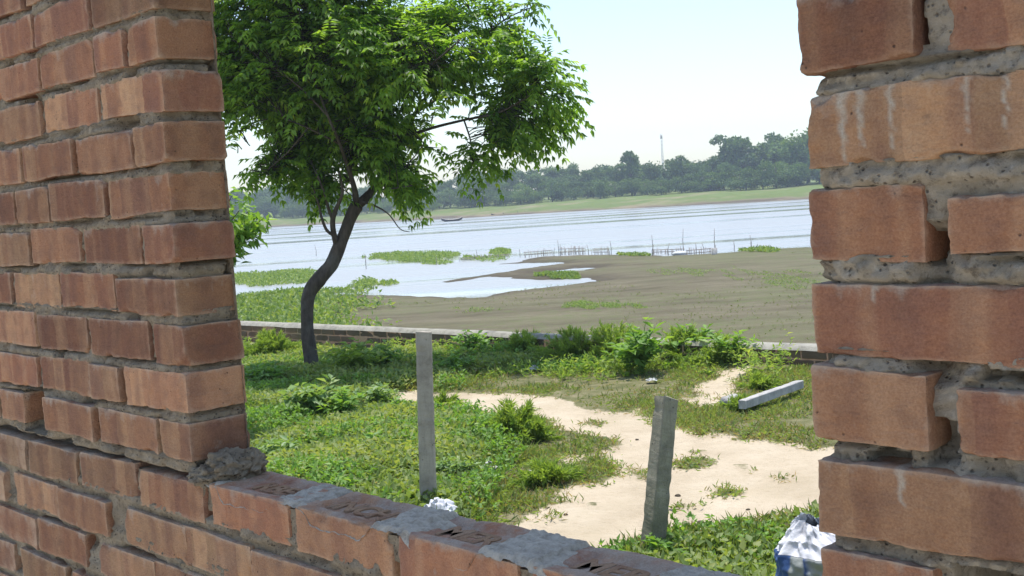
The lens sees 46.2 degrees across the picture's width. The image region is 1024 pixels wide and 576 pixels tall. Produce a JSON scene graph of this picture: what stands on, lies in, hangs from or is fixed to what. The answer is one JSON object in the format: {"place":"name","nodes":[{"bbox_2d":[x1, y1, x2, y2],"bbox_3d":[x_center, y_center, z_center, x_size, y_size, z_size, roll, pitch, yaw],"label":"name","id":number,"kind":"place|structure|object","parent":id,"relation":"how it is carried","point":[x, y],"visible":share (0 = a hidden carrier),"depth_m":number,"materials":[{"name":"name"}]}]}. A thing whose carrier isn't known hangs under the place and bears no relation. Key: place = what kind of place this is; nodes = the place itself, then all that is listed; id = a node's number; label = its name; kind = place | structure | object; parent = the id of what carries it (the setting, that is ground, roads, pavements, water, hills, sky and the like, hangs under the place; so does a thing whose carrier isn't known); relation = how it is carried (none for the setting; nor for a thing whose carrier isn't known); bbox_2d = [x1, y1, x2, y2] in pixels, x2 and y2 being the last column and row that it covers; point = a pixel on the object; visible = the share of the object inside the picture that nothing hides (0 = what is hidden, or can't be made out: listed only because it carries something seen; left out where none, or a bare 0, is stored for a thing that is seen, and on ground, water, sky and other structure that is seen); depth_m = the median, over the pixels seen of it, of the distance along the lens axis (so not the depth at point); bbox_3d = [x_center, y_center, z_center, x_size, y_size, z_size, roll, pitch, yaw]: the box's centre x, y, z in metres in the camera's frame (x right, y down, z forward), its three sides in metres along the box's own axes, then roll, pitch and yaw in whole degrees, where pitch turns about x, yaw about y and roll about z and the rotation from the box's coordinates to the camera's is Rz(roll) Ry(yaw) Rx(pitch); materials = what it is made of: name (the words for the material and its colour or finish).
{"place":"outdoors","nodes":[
{"label":"outdoors","id":0,"kind":"place"},
{"bbox_2d":[234,199,811,297],"bbox_3d":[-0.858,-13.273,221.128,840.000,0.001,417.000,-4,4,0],"label":"river","id":1,"kind":"structure","parent":0,"point":[783,223],"depth_m":92.64,"materials":[{"name":"blue liquid"}]},
{"bbox_2d":[234,267,316,286],"bbox_3d":[-12.941,-0.679,63.776,6.235,0.422,14.807,-5,5,-17],"label":"water plant bed","id":2,"kind":"object","parent":1,"relation":"on","point":[273,277],"visible":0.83,"depth_m":62.03,"materials":[{"name":"green plant"}]},
{"bbox_2d":[347,275,377,288],"bbox_3d":[-6.591,-0.350,53.372,1.334,0.511,6.060,-4,4,0],"label":"water plant bed","id":3,"kind":"object","parent":1,"relation":"on","point":[365,282],"visible":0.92,"depth_m":52.46,"materials":[{"name":"green plant"}]},
{"bbox_2d":[361,250,469,261],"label":"water plant bed","id":4,"kind":"object","parent":1,"relation":"on","point":[405,256],"visible":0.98,"depth_m":76.09,"materials":[{"name":"green plant"}]},
{"bbox_2d":[420,258,452,264],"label":"water plant bed","id":5,"kind":"object","parent":1,"relation":"on","point":[433,261],"visible":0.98,"depth_m":68.37,"materials":[{"name":"green plant"}]},
{"bbox_2d":[461,254,509,261],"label":"water plant bed","id":6,"kind":"object","parent":1,"relation":"on","point":[481,259],"visible":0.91,"depth_m":68.37,"materials":[{"name":"green plant"}]},
{"bbox_2d":[487,247,511,254],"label":"water plant bed","id":7,"kind":"object","parent":1,"relation":"on","point":[500,250],"visible":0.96,"depth_m":75.67,"materials":[{"name":"green plant"}]},
{"bbox_2d":[532,269,581,279],"bbox_3d":[2.045,-0.608,50.373,1.648,0.358,3.752,-6,5,-25],"label":"water plant bed","id":8,"kind":"object","parent":1,"relation":"on","point":[574,274],"visible":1,"depth_m":50.02,"materials":[{"name":"green plant"}]},
{"bbox_2d":[616,251,650,255],"bbox_3d":[6.269,-1.765,61.726,1.496,0.381,4.233,-5,5,-16],"label":"water plant bed","id":9,"kind":"object","parent":1,"relation":"on","point":[628,253],"visible":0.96,"depth_m":60.93,"materials":[{"name":"green plant"}]},
{"bbox_2d":[738,244,780,252],"bbox_3d":[12.088,-1.927,58.565,1.597,0.454,4.549,-4,4,0],"label":"water plant bed","id":10,"kind":"object","parent":1,"relation":"on","point":[767,249],"visible":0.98,"depth_m":57.97,"materials":[{"name":"green plant"}]},
{"bbox_2d":[223,0,824,199],"label":"sky","id":11,"kind":"structure","parent":0,"point":[689,73],"materials":[{"name":"white"}]},
{"bbox_2d":[233,180,837,547],"bbox_3d":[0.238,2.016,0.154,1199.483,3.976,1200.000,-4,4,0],"label":"ground","id":12,"kind":"structure","parent":0,"point":[611,511],"depth_m":29.75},
{"bbox_2d":[229,186,278,266],"bbox_3d":[-2.146,0.210,9.244,0.657,1.979,0.662,-7,5,-37],"label":"sapling","id":13,"kind":"object","parent":12,"relation":"on","point":[246,227],"visible":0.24,"depth_m":9.12,"materials":[{"name":"green plant"}]},
{"bbox_2d":[249,189,279,216],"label":"tree","id":14,"kind":"object","parent":12,"relation":"on","point":[261,193],"visible":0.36,"depth_m":322.96,"materials":[{"name":"green plant"}]},
{"bbox_2d":[251,196,284,216],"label":"tree","id":15,"kind":"object","parent":12,"relation":"on","point":[266,208],"visible":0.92,"depth_m":309.98,"materials":[{"name":"green plant"}]},
{"bbox_2d":[244,360,296,381],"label":"leafy weed","id":16,"kind":"object","parent":12,"relation":"on","point":[260,371],"visible":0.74,"depth_m":11.96,"materials":[{"name":"green plant"}]},
{"bbox_2d":[243,326,300,357],"bbox_3d":[-2.853,0.653,14.258,0.934,0.404,0.548,-7,6,-38],"label":"feathery weed","id":17,"kind":"object","parent":12,"relation":"on","point":[268,341],"visible":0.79,"depth_m":14.15,"materials":[{"name":"green plant"}]},
{"bbox_2d":[255,435,298,454],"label":"leafy weed","id":18,"kind":"object","parent":12,"relation":"on","point":[275,443],"visible":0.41,"depth_m":8.26,"materials":[{"name":"green plant"}]},
{"bbox_2d":[280,197,315,217],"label":"tree","id":19,"kind":"object","parent":12,"relation":"on","point":[298,208],"visible":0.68,"depth_m":299.54,"materials":[{"name":"green plant"}]},
{"bbox_2d":[276,374,353,414],"bbox_3d":[-1.625,0.903,9.854,0.626,0.335,0.478,-4,4,0],"label":"leafy weed","id":20,"kind":"object","parent":12,"relation":"on","point":[309,397],"visible":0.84,"depth_m":9.83,"materials":[{"name":"green plant"}]},
{"bbox_2d":[236,285,401,326],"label":"shore plants","id":21,"kind":"object","parent":12,"relation":"on","point":[286,299],"visible":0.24,"depth_m":40.57,"materials":[{"name":"plant"}]},
{"bbox_2d":[313,469,367,486],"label":"leafy weed","id":22,"kind":"object","parent":12,"relation":"on","point":[342,482],"visible":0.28,"depth_m":7.07,"materials":[{"name":"green plant"}]},
{"bbox_2d":[316,386,365,414],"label":"leafy weed","id":23,"kind":"object","parent":12,"relation":"on","point":[344,402],"visible":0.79,"depth_m":9.68,"materials":[{"name":"green plant"}]},
{"bbox_2d":[315,337,394,369],"bbox_3d":[-1.592,0.703,12.191,0.822,0.381,0.804,-4,4,0],"label":"leafy weed","id":24,"kind":"object","parent":12,"relation":"on","point":[355,357],"visible":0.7,"depth_m":12.07,"materials":[{"name":"green plant"}]},
{"bbox_2d":[352,381,405,402],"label":"leafy weed","id":25,"kind":"object","parent":12,"relation":"on","point":[372,393],"visible":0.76,"depth_m":10.20,"materials":[{"name":"green plant"}]},
{"bbox_2d":[363,339,403,365],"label":"leafy weed","id":26,"kind":"object","parent":12,"relation":"on","point":[398,350],"visible":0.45,"depth_m":12.47,"materials":[{"name":"green plant"}]},
{"bbox_2d":[213,0,595,365],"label":"broadleaf tree","id":27,"kind":"object","parent":12,"relation":"on","point":[370,61],"visible":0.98,"depth_m":12.21,"materials":[{"name":"green plant"}]},
{"bbox_2d":[416,331,436,499],"bbox_3d":[-0.480,0.857,6.732,0.146,1.238,0.120,-4,4,0],"label":"concrete post","id":28,"kind":"object","parent":12,"relation":"on","point":[426,431],"visible":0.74,"depth_m":6.68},
{"bbox_2d":[424,497,457,512],"bbox_3d":[-0.397,1.184,6.473,0.273,0.098,0.320,-4,4,0],"label":"plastic sheet","id":29,"kind":"object","parent":12,"relation":"on","point":[446,503],"visible":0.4,"depth_m":6.46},
{"bbox_2d":[435,190,456,207],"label":"tree","id":30,"kind":"object","parent":12,"relation":"on","point":[447,200],"visible":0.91,"depth_m":271.28,"materials":[{"name":"green plant"}]},
{"bbox_2d":[433,387,465,406],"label":"feathery weed","id":31,"kind":"object","parent":12,"relation":"on","point":[442,396],"visible":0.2,"depth_m":9.86,"materials":[{"name":"green plant"}]},
{"bbox_2d":[417,453,483,473],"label":"leafy weed","id":32,"kind":"object","parent":12,"relation":"on","point":[449,464],"visible":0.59,"depth_m":7.37,"materials":[{"name":"green plant"}]},
{"bbox_2d":[432,351,476,369],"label":"leafy weed","id":33,"kind":"object","parent":12,"relation":"on","point":[453,361],"visible":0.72,"depth_m":11.83,"materials":[{"name":"green plant"}]},
{"bbox_2d":[450,178,487,206],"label":"tree","id":34,"kind":"object","parent":12,"relation":"on","point":[473,194],"visible":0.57,"depth_m":263.19,"materials":[{"name":"green plant"}]},
{"bbox_2d":[444,329,498,354],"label":"leafy weed","id":35,"kind":"object","parent":12,"relation":"on","point":[474,340],"visible":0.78,"depth_m":12.93,"materials":[{"name":"green plant"}]},
{"bbox_2d":[494,189,514,205],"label":"tree","id":36,"kind":"object","parent":12,"relation":"on","point":[507,199],"visible":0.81,"depth_m":256.12,"materials":[{"name":"green plant"}]},
{"bbox_2d":[0,0,1023,575],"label":"brick wall","id":37,"kind":"structure","parent":12,"relation":"on","point":[124,442],"depth_m":1.85,"materials":[{"name":"brick"}]},
{"bbox_2d":[500,174,523,195],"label":"tree","id":38,"kind":"object","parent":12,"relation":"on","point":[514,181],"visible":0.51,"depth_m":278.62,"materials":[{"name":"green plant"}]},
{"bbox_2d":[486,396,541,443],"bbox_3d":[0.010,0.938,8.487,0.382,0.366,0.666,-4,4,-8],"label":"feathery weed","id":39,"kind":"object","parent":12,"relation":"on","point":[508,413],"visible":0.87,"depth_m":8.40,"materials":[{"name":"green plant"}]},
{"bbox_2d":[485,326,551,351],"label":"feathery weed","id":40,"kind":"object","parent":12,"relation":"on","point":[524,339],"visible":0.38,"depth_m":12.65,"materials":[{"name":"green plant"}]},
{"bbox_2d":[510,190,531,204],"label":"tree","id":41,"kind":"object","parent":12,"relation":"on","point":[520,199],"visible":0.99,"depth_m":256.13,"materials":[{"name":"green plant"}]},
{"bbox_2d":[243,329,804,383],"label":"wall weeds","id":42,"kind":"object","parent":12,"relation":"on","point":[754,360],"depth_m":11.05,"materials":[{"name":"green plant"}]},
{"bbox_2d":[507,167,544,195],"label":"tree","id":43,"kind":"object","parent":12,"relation":"on","point":[519,174],"visible":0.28,"depth_m":287.38,"materials":[{"name":"green plant"}]},
{"bbox_2d":[512,182,539,201],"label":"tree","id":44,"kind":"object","parent":12,"relation":"on","point":[521,187],"visible":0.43,"depth_m":262.61,"materials":[{"name":"green plant"}]},
{"bbox_2d":[241,340,817,573],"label":"yard weeds","id":45,"kind":"object","parent":12,"relation":"on","point":[276,383],"visible":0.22,"depth_m":8.41,"materials":[{"name":"green plant"}]},
{"bbox_2d":[523,187,544,202],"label":"tree","id":46,"kind":"object","parent":12,"relation":"on","point":[535,196],"visible":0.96,"depth_m":256.43,"materials":[{"name":"green plant"}]},
{"bbox_2d":[523,171,545,191],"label":"tree","id":47,"kind":"object","parent":12,"relation":"on","point":[535,179],"visible":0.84,"depth_m":272.93,"materials":[{"name":"green plant"}]},
{"bbox_2d":[240,321,832,365],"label":"boundary wall","id":48,"kind":"structure","parent":12,"relation":"on","point":[808,353],"depth_m":13.99,"materials":[{"name":"concrete"}]},
{"bbox_2d":[242,341,831,575],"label":"grass","id":49,"kind":"structure","parent":12,"relation":"on","point":[730,550],"depth_m":8.16,"materials":[{"name":"green plant"}]},
{"bbox_2d":[519,413,567,441],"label":"feathery weed","id":50,"kind":"object","parent":12,"relation":"on","point":[542,431],"visible":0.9,"depth_m":8.34,"materials":[{"name":"green plant"}]},
{"bbox_2d":[507,456,587,490],"bbox_3d":[0.194,1.114,7.131,0.376,0.226,0.483,0,6,38],"label":"feathery weed","id":51,"kind":"object","parent":12,"relation":"on","point":[546,472],"visible":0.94,"depth_m":7.08,"materials":[{"name":"green plant"}]},
{"bbox_2d":[542,180,563,201],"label":"tree","id":52,"kind":"object","parent":12,"relation":"on","point":[552,192],"visible":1,"depth_m":252.18,"materials":[{"name":"green plant"}]},
{"bbox_2d":[538,165,567,189],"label":"tree","id":53,"kind":"object","parent":12,"relation":"on","point":[562,172],"visible":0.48,"depth_m":291.77,"materials":[{"name":"green plant"}]},
{"bbox_2d":[521,324,599,361],"bbox_3d":[0.655,0.575,12.349,1.125,0.426,0.722,-6,5,-27],"label":"feathery weed","id":54,"kind":"object","parent":12,"relation":"on","point":[568,347],"visible":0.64,"depth_m":12.22,"materials":[{"name":"green plant"}]},
{"bbox_2d":[565,162,580,179],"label":"tree","id":55,"kind":"object","parent":12,"relation":"on","point":[572,169],"visible":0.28,"depth_m":286.34,"materials":[{"name":"green plant"}]},
{"bbox_2d":[564,186,585,199],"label":"tree","id":56,"kind":"object","parent":12,"relation":"on","point":[574,195],"visible":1,"depth_m":254.26,"materials":[{"name":"green plant"}]},
{"bbox_2d":[565,180,587,198],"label":"tree","id":57,"kind":"object","parent":12,"relation":"on","point":[570,185],"visible":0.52,"depth_m":258.94,"materials":[{"name":"green plant"}]},
{"bbox_2d":[580,167,600,196],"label":"tree","id":58,"kind":"object","parent":12,"relation":"on","point":[588,175],"visible":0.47,"depth_m":269.22,"materials":[{"name":"green plant"}]},
{"bbox_2d":[593,180,610,198],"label":"tree","id":59,"kind":"object","parent":12,"relation":"on","point":[602,190],"visible":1,"depth_m":245.87,"materials":[{"name":"green plant"}]},
{"bbox_2d":[561,299,647,308],"bbox_3d":[2.556,0.479,35.548,2.071,0.179,4.161,-5,4,-14],"label":"mud weed patch","id":60,"kind":"object","parent":12,"relation":"on","point":[579,303],"visible":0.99,"depth_m":35.33,"materials":[{"name":"plant"}]},
{"bbox_2d":[399,247,819,342],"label":"mud weeds","id":61,"kind":"object","parent":12,"relation":"on","point":[788,296],"visible":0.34,"depth_m":34.48,"materials":[{"name":"green plant"}]},
{"bbox_2d":[589,319,640,363],"bbox_3d":[1.028,0.542,11.966,0.581,0.511,0.881,-4,4,0],"label":"feathery weed","id":62,"kind":"object","parent":12,"relation":"on","point":[607,334],"visible":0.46,"depth_m":11.91,"materials":[{"name":"green plant"}]},
{"bbox_2d":[605,163,629,193],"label":"tree","id":63,"kind":"object","parent":12,"relation":"on","point":[615,170],"visible":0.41,"depth_m":261.44,"materials":[{"name":"green plant"}]},
{"bbox_2d":[607,179,627,196],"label":"tree","id":64,"kind":"object","parent":12,"relation":"on","point":[615,191],"visible":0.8,"depth_m":250.38,"materials":[{"name":"green plant"}]},
{"bbox_2d":[620,150,639,195],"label":"tree","id":65,"kind":"object","parent":12,"relation":"on","point":[630,159],"visible":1,"depth_m":252.65,"materials":[{"name":"green plant"}]},
{"bbox_2d":[623,177,642,195],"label":"tree","id":66,"kind":"object","parent":12,"relation":"on","point":[629,186],"visible":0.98,"depth_m":247.34,"materials":[{"name":"green plant"}]},
{"bbox_2d":[600,317,673,373],"bbox_3d":[1.157,0.534,11.038,0.692,0.538,0.614,0,6,43],"label":"leafy weed","id":67,"kind":"object","parent":12,"relation":"on","point":[642,352],"visible":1,"depth_m":10.99,"materials":[{"name":"green plant"}]},
{"bbox_2d":[637,180,658,194],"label":"tree","id":68,"kind":"object","parent":12,"relation":"on","point":[643,189],"visible":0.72,"depth_m":245.51,"materials":[{"name":"green plant"}]},
{"bbox_2d":[634,160,670,192],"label":"tree","id":69,"kind":"object","parent":12,"relation":"on","point":[660,170],"visible":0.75,"depth_m":254.41,"materials":[{"name":"green plant"}]},
{"bbox_2d":[646,179,670,194],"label":"tree","id":70,"kind":"object","parent":12,"relation":"on","point":[660,190],"visible":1,"depth_m":240.74,"materials":[{"name":"green plant"}]},
{"bbox_2d":[640,396,677,549],"bbox_3d":[0.676,1.001,5.607,0.250,1.006,0.095,-6,5,-25],"label":"concrete post","id":71,"kind":"object","parent":12,"relation":"on","point":[658,482],"visible":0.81,"depth_m":5.57,"materials":[{"name":"concrete"}]},
{"bbox_2d":[636,531,688,559],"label":"leafy weed","id":72,"kind":"object","parent":12,"relation":"on","point":[653,543],"visible":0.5,"depth_m":5.47,"materials":[{"name":"green plant"}]},
{"bbox_2d":[664,155,686,191],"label":"tree","id":73,"kind":"object","parent":12,"relation":"on","point":[676,169],"visible":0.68,"depth_m":256.65,"materials":[{"name":"green plant"}]},
{"bbox_2d":[646,267,714,275],"bbox_3d":[6.858,-0.668,47.004,2.271,0.170,5.118,-5,4,-14],"label":"mud weed patch","id":74,"kind":"object","parent":12,"relation":"on","point":[684,271],"visible":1,"depth_m":47.19,"materials":[{"name":"plant"}]},
{"bbox_2d":[661,324,706,359],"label":"feathery weed","id":75,"kind":"object","parent":12,"relation":"on","point":[681,337],"visible":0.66,"depth_m":11.43,"materials":[{"name":"green plant"}]},
{"bbox_2d":[667,175,700,192],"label":"tree","id":76,"kind":"object","parent":12,"relation":"on","point":[680,186],"visible":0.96,"depth_m":240.59,"materials":[{"name":"green plant"}]},
{"bbox_2d":[663,323,724,350],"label":"leafy weed","id":77,"kind":"object","parent":12,"relation":"on","point":[710,334],"visible":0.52,"depth_m":11.44,"materials":[{"name":"green plant"}]},
{"bbox_2d":[683,160,712,182],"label":"tree","id":78,"kind":"object","parent":12,"relation":"on","point":[687,169],"visible":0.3,"depth_m":256.98,"materials":[{"name":"green plant"}]},
{"bbox_2d":[689,164,711,178],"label":"tree","id":79,"kind":"object","parent":12,"relation":"on","point":[706,168],"visible":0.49,"depth_m":250.64,"materials":[{"name":"green plant"}]},
{"bbox_2d":[703,155,722,188],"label":"tree","id":80,"kind":"object","parent":12,"relation":"on","point":[712,161],"visible":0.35,"depth_m":256.93,"materials":[{"name":"green plant"}]},
{"bbox_2d":[690,331,742,363],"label":"feathery weed","id":81,"kind":"object","parent":12,"relation":"on","point":[726,337],"visible":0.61,"depth_m":11.06,"materials":[{"name":"green plant"}]},
{"bbox_2d":[701,169,738,190],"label":"tree","id":82,"kind":"object","parent":12,"relation":"on","point":[719,185],"visible":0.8,"depth_m":239.49,"materials":[{"name":"green plant"}]},
{"bbox_2d":[709,162,740,189],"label":"tree","id":83,"kind":"object","parent":12,"relation":"on","point":[726,165],"visible":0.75,"depth_m":239.48,"materials":[{"name":"green plant"}]},
{"bbox_2d":[709,134,750,173],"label":"tree","id":84,"kind":"object","parent":12,"relation":"on","point":[730,151],"visible":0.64,"depth_m":251.79,"materials":[{"name":"green plant"}]},
{"bbox_2d":[705,330,759,362],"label":"leafy weed","id":85,"kind":"object","parent":12,"relation":"on","point":[722,342],"visible":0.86,"depth_m":10.96,"materials":[{"name":"green plant"}]},
{"bbox_2d":[724,172,752,190],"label":"tree","id":86,"kind":"object","parent":12,"relation":"on","point":[733,183],"visible":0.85,"depth_m":231.04,"materials":[{"name":"green plant"}]},
{"bbox_2d":[718,135,759,186],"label":"tree","id":87,"kind":"object","parent":12,"relation":"on","point":[746,149],"visible":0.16,"depth_m":253.99,"materials":[{"name":"green plant"}]},
{"bbox_2d":[717,391,765,411],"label":"feathery weed","id":88,"kind":"object","parent":12,"relation":"on","point":[733,402],"visible":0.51,"depth_m":9.02,"materials":[{"name":"green plant"}]},
{"bbox_2d":[727,166,765,189],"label":"tree","id":89,"kind":"object","parent":12,"relation":"on","point":[745,170],"visible":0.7,"depth_m":229.96,"materials":[{"name":"green plant"}]},
{"bbox_2d":[733,151,765,170],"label":"tree","id":90,"kind":"object","parent":12,"relation":"on","point":[752,160],"visible":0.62,"depth_m":250.53,"materials":[{"name":"green plant"}]},
{"bbox_2d":[736,370,781,389],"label":"feathery weed","id":91,"kind":"object","parent":12,"relation":"on","point":[758,380],"visible":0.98,"depth_m":9.70,"materials":[{"name":"green plant"}]},
{"bbox_2d":[748,139,780,185],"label":"tree","id":92,"kind":"object","parent":12,"relation":"on","point":[762,150],"visible":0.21,"depth_m":252.82,"materials":[{"name":"green plant"}]},
{"bbox_2d":[743,167,789,188],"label":"tree","id":93,"kind":"object","parent":12,"relation":"on","point":[763,182],"visible":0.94,"depth_m":227.82,"materials":[{"name":"green plant"}]},
{"bbox_2d":[750,137,787,184],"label":"tree","id":94,"kind":"object","parent":12,"relation":"on","point":[773,158],"visible":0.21,"depth_m":251.56,"materials":[{"name":"green plant"}]},
{"bbox_2d":[719,266,821,289],"bbox_3d":[9.304,-0.367,41.279,3.073,0.158,15.127,-4,4,0],"label":"mud weed patch","id":95,"kind":"object","parent":12,"relation":"on","point":[774,282],"visible":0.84,"depth_m":41.55,"materials":[{"name":"plant"}]},
{"bbox_2d":[738,380,803,408],"bbox_3d":[1.981,0.808,9.140,0.798,0.096,0.069,-8,6,-44],"label":"concrete post","id":96,"kind":"object","parent":12,"relation":"on","point":[765,396],"visible":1,"depth_m":9.08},
{"bbox_2d":[764,131,791,184],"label":"tree","id":97,"kind":"object","parent":12,"relation":"on","point":[773,136],"visible":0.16,"depth_m":257.68,"materials":[{"name":"green plant"}]},
{"bbox_2d":[754,159,803,187],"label":"tree","id":98,"kind":"object","parent":12,"relation":"on","point":[786,172],"visible":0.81,"depth_m":227.49,"materials":[{"name":"green plant"}]},
{"bbox_2d":[763,146,808,183],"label":"tree","id":99,"kind":"object","parent":12,"relation":"on","point":[801,154],"visible":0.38,"depth_m":242.25,"materials":[{"name":"green plant"}]},
{"bbox_2d":[776,161,806,186],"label":"tree","id":100,"kind":"object","parent":12,"relation":"on","point":[781,165],"visible":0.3,"depth_m":230.76,"materials":[{"name":"green plant"}]},
{"bbox_2d":[777,127,809,182],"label":"tree","id":101,"kind":"object","parent":12,"relation":"on","point":[801,142],"visible":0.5,"depth_m":239.97,"materials":[{"name":"green plant"}]},
{"bbox_2d":[773,512,835,575],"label":"sack","id":102,"kind":"object","parent":12,"relation":"on","point":[801,543],"visible":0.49,"depth_m":4.29,"materials":[{"name":"white plastic"}]},
{"bbox_2d":[804,155,820,183],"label":"tree","id":103,"kind":"object","parent":12,"relation":"on","point":[815,173],"visible":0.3,"depth_m":232.30,"materials":[{"name":"green plant"}]},
{"bbox_2d":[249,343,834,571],"bbox_3d":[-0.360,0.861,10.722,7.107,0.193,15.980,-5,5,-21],"label":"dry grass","id":104,"kind":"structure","parent":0,"point":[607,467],"depth_m":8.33,"materials":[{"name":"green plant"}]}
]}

